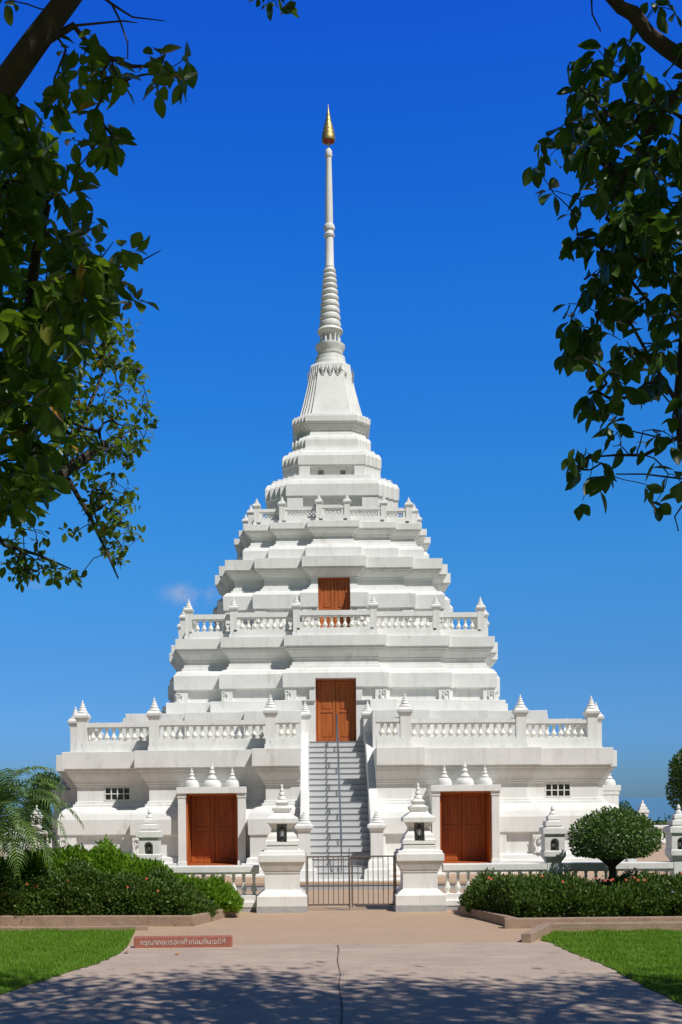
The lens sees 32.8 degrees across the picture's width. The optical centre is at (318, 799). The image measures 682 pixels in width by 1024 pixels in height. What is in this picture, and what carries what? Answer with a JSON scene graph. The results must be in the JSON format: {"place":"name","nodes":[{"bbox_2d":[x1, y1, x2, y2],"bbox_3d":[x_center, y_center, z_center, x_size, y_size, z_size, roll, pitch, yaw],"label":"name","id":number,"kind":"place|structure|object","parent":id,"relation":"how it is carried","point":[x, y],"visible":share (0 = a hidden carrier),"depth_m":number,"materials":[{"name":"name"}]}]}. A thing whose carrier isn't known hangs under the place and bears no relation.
{"place":"outdoors","nodes":[
{"label":"outdoors","id":0,"kind":"place"},
{"bbox_2d":[0,927,135,994],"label":"lawn ground","id":1,"kind":"structure","parent":0,"point":[59,956],"depth_m":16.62,"materials":[{"name":"green plant"}]},
{"bbox_2d":[0,0,198,592],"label":"broadleaf tree","id":2,"kind":"object","parent":1,"relation":"on","point":[51,315],"visible":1,"depth_m":7.74,"materials":[{"name":"green plant"}]},
{"bbox_2d":[0,845,665,945],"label":"paved forecourt","id":3,"kind":"structure","parent":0,"point":[367,924],"depth_m":20.82,"materials":[{"name":"beige concrete"}]},
{"bbox_2d":[4,814,29,858],"bbox_3d":[-6.239,1.289,24.000,0.490,2.150,0.490,0,0,0],"label":"lantern post","id":4,"kind":"object","parent":3,"relation":"on","point":[13,843],"visible":0.06,"depth_m":23.80,"materials":[{"name":"white paint"}]},
{"bbox_2d":[31,805,42,849],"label":"lantern post","id":5,"kind":"object","parent":3,"relation":"on","point":[38,825],"visible":0.27,"depth_m":54.31,"materials":[{"name":"white paint"}]},
{"bbox_2d":[40,830,51,848],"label":"balustrade","id":6,"kind":"object","parent":3,"relation":"on","point":[50,845],"visible":0.07,"depth_m":54.37,"materials":[{"name":"white paint"}]},
{"bbox_2d":[0,926,147,930],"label":"kerb","id":7,"kind":"structure","parent":3,"relation":"on","point":[141,928],"depth_m":20.50,"materials":[{"name":"beige concrete"}]},
{"bbox_2d":[0,915,194,925],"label":"kerb","id":8,"kind":"structure","parent":3,"relation":"on","point":[107,920],"depth_m":21.26,"materials":[{"name":"beige concrete"}]},
{"bbox_2d":[136,808,162,861],"bbox_3d":[-3.489,1.265,24.000,0.490,2.150,0.490,0,0,0],"label":"lantern post","id":9,"kind":"object","parent":3,"relation":"on","point":[149,835],"visible":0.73,"depth_m":23.80,"materials":[{"name":"white paint"}]},
{"bbox_2d":[169,865,258,911],"bbox_3d":[-2.279,1.855,23.990,2.100,0.950,0.360,0,0,0],"label":"balustrade","id":10,"kind":"object","parent":3,"relation":"on","point":[250,903],"visible":0.33,"depth_m":23.85,"materials":[{"name":"white paint"}]},
{"bbox_2d":[193,909,238,925],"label":"kerb","id":11,"kind":"structure","parent":3,"relation":"on","point":[202,918],"depth_m":21.82,"materials":[{"name":"beige concrete"}]},
{"bbox_2d":[256,784,307,912],"bbox_3d":[-0.746,0.997,24.000,1.040,2.640,1.040,0,0,0],"label":"gate post","id":12,"kind":"object","parent":3,"relation":"on","point":[281,858],"visible":0.98,"depth_m":23.63,"materials":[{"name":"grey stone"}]},
{"bbox_2d":[305,848,396,909],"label":"iron gate","id":13,"kind":"structure","parent":12,"relation":"attached to","point":[394,878],"depth_m":23.89,"materials":[{"name":"grey metal"}]},
{"bbox_2d":[51,106,669,890],"bbox_3d":[0.496,-11.920,41.642,26.640,28.470,24.715,0,0,0],"label":"stupa","id":14,"kind":"object","parent":3,"relation":"on","point":[337,676],"visible":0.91,"depth_m":36.79,"materials":[{"name":"white paint"}]},
{"bbox_2d":[104,787,130,800],"bbox_3d":[-6.162,-0.166,35.555,0.820,0.420,0.150,0,0,0],"label":"window","id":15,"kind":"structure","parent":14,"relation":"in","point":[111,793],"depth_m":35.60,"materials":[{"name":"white paint"}]},
{"bbox_2d":[318,577,349,627],"bbox_3d":[0.544,-6.495,39.625,1.086,2.176,0.150,0,0,0],"label":"door","id":16,"kind":"structure","parent":14,"relation":"in","point":[334,593],"depth_m":39.60,"materials":[{"name":"red wood"}]},
{"bbox_2d":[315,679,355,740],"bbox_3d":[0.575,-2.895,37.945,1.316,2.076,0.150,0,0,0],"label":"door","id":17,"kind":"structure","parent":14,"relation":"in","point":[342,703],"depth_m":37.93,"materials":[{"name":"red wood"}]},
{"bbox_2d":[545,783,571,796],"bbox_3d":[7.358,-0.284,35.555,0.820,0.420,0.150,0,0,0],"label":"window","id":18,"kind":"structure","parent":14,"relation":"in","point":[551,789],"depth_m":35.60,"materials":[{"name":"white paint"}]},
{"bbox_2d":[392,783,446,911],"bbox_3d":[2.079,0.972,24.000,1.040,2.640,1.040,0,0,0],"label":"gate post","id":19,"kind":"object","parent":3,"relation":"on","point":[419,858],"visible":0.99,"depth_m":23.64,"materials":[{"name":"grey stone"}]},
{"bbox_2d":[460,906,516,925],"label":"kerb","id":20,"kind":"structure","parent":3,"relation":"on","point":[490,916],"depth_m":21.59,"materials":[{"name":"beige concrete"}]},
{"bbox_2d":[442,863,546,909],"bbox_3d":[3.648,1.803,23.990,2.145,0.950,0.360,0,0,0],"label":"balustrade","id":21,"kind":"object","parent":3,"relation":"on","point":[452,899],"visible":0.35,"depth_m":23.85,"materials":[{"name":"white paint"}]},
{"bbox_2d":[521,923,550,942],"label":"kerb","id":22,"kind":"structure","parent":3,"relation":"on","point":[535,933],"depth_m":18.68,"materials":[{"name":"beige concrete"}]},
{"bbox_2d":[539,805,566,876],"bbox_3d":[4.871,1.193,24.000,0.490,2.150,0.490,0,0,0],"label":"lantern post","id":23,"kind":"object","parent":3,"relation":"on","point":[552,831],"visible":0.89,"depth_m":23.82,"materials":[{"name":"white paint"}]},
{"bbox_2d":[503,916,681,928],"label":"kerb","id":24,"kind":"structure","parent":3,"relation":"on","point":[517,923],"depth_m":20.32,"materials":[{"name":"beige concrete"}]},
{"bbox_2d":[541,921,681,931],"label":"kerb","id":25,"kind":"structure","parent":3,"relation":"on","point":[588,926],"depth_m":19.73,"materials":[{"name":"beige concrete"}]},
{"bbox_2d":[562,861,672,882],"bbox_3d":[6.181,1.781,23.990,2.300,0.950,0.360,0,0,0],"label":"balustrade","id":26,"kind":"object","parent":3,"relation":"on","point":[664,866],"visible":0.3,"depth_m":23.85,"materials":[{"name":"white paint"}]},
{"bbox_2d":[636,800,648,833],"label":"lantern post","id":27,"kind":"object","parent":3,"relation":"on","point":[642,808],"visible":0.28,"depth_m":54.32,"materials":[{"name":"white paint"}]},
{"bbox_2d":[648,825,668,844],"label":"balustrade","id":28,"kind":"object","parent":3,"relation":"on","point":[661,828],"visible":0.11,"depth_m":54.35,"materials":[{"name":"white paint"}]},
{"bbox_2d":[663,804,681,876],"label":"lantern post","id":29,"kind":"object","parent":3,"relation":"on","point":[673,849],"visible":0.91,"depth_m":23.85,"materials":[{"name":"white paint"}]},
{"bbox_2d":[664,748,681,811],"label":"round tree","id":30,"kind":"object","parent":3,"relation":"on","point":[675,767],"visible":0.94,"depth_m":33.94,"materials":[{"name":"green plant"}]},
{"bbox_2d":[2,797,677,824],"bbox_3d":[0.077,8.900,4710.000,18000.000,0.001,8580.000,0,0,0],"label":"water","id":31,"kind":"structure","parent":0,"point":[657,807],"depth_m":1119.40,"materials":[{"name":"blue liquid"}]},
{"bbox_2d":[0,942,681,1023],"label":"path","id":32,"kind":"structure","parent":0,"point":[478,983],"depth_m":13.98,"materials":[{"name":"concrete"}]},
{"bbox_2d":[134,935,232,947],"bbox_3d":[-2.113,2.236,18.123,1.531,0.185,0.154,0,0,-1],"label":"sign stone","id":33,"kind":"object","parent":32,"relation":"on","point":[183,941],"visible":1,"depth_m":18.05,"materials":[{"name":"red stone"}]},
{"bbox_2d":[337,945,342,1023],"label":"path joint","id":34,"kind":"object","parent":32,"relation":"on","point":[341,1003],"visible":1,"depth_m":13.46,"materials":[{"name":"grey"}]},
{"bbox_2d":[0,0,681,802],"label":"sky","id":35,"kind":"structure","parent":0,"point":[451,278],"materials":[{"name":"blue"}]},
{"bbox_2d":[486,906,678,917],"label":"bed soil","id":36,"kind":"structure","parent":0,"point":[565,915],"depth_m":21.34,"materials":[{"name":"brown soil"}]},
{"bbox_2d":[457,867,681,917],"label":"hedge","id":37,"kind":"object","parent":36,"relation":"on","point":[627,894],"visible":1,"depth_m":21.18,"materials":[{"name":"green plant"}]},
{"bbox_2d":[566,805,663,880],"bbox_3d":[5.897,1.138,22.950,1.911,2.071,1.679,0,0,0],"label":"topiary tree","id":38,"kind":"object","parent":36,"relation":"on","point":[593,833],"visible":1,"depth_m":22.58,"materials":[{"name":"green plant"}]},
{"bbox_2d":[540,928,681,1003],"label":"lawn ground","id":39,"kind":"structure","parent":0,"point":[634,966],"depth_m":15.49,"materials":[{"name":"green plant"}]},
{"bbox_2d":[248,0,681,530],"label":"broadleaf tree","id":40,"kind":"object","parent":39,"relation":"on","point":[645,228],"visible":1,"depth_m":8.62,"materials":[{"name":"green plant"}]},
{"bbox_2d":[653,813,674,836],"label":"distant tree","id":41,"kind":"object","parent":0,"point":[666,819],"visible":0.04,"depth_m":119.85,"materials":[{"name":"green plant"}]},
{"bbox_3d":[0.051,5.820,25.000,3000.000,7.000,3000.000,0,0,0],"label":"ground","id":42,"kind":"structure","parent":0,"visible":0},
{"bbox_2d":[18,771,61,841],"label":"leafy tree","id":43,"kind":"object","parent":42,"relation":"on","point":[43,805],"visible":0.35,"depth_m":60.67,"materials":[{"name":"green plant"}]},
{"bbox_2d":[619,799,631,818],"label":"distant tree","id":44,"kind":"object","parent":42,"relation":"on","point":[623,805],"visible":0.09,"depth_m":65.74,"materials":[{"name":"green plant"}]},
{"bbox_2d":[648,820,667,837],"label":"distant tree","id":45,"kind":"object","parent":42,"relation":"on","point":[657,823],"visible":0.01,"depth_m":88.10,"materials":[{"name":"green plant"}]},
{"label":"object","id":46,"kind":"structure","parent":0,"visible":0},
{"bbox_2d":[0,765,84,880],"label":"palm tree","id":47,"kind":"object","parent":46,"relation":"on","point":[23,821],"visible":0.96,"depth_m":21.66,"materials":[{"name":"green plant"}]},
{"bbox_2d":[0,856,218,923],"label":"hedge","id":48,"kind":"object","parent":46,"relation":"on","point":[163,892],"visible":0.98,"depth_m":21.59,"materials":[{"name":"green plant"}]},
{"bbox_2d":[0,834,244,913],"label":"hedge","id":49,"kind":"object","parent":46,"relation":"on","point":[107,856],"visible":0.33,"depth_m":22.73,"materials":[{"name":"green plant"}]}
]}

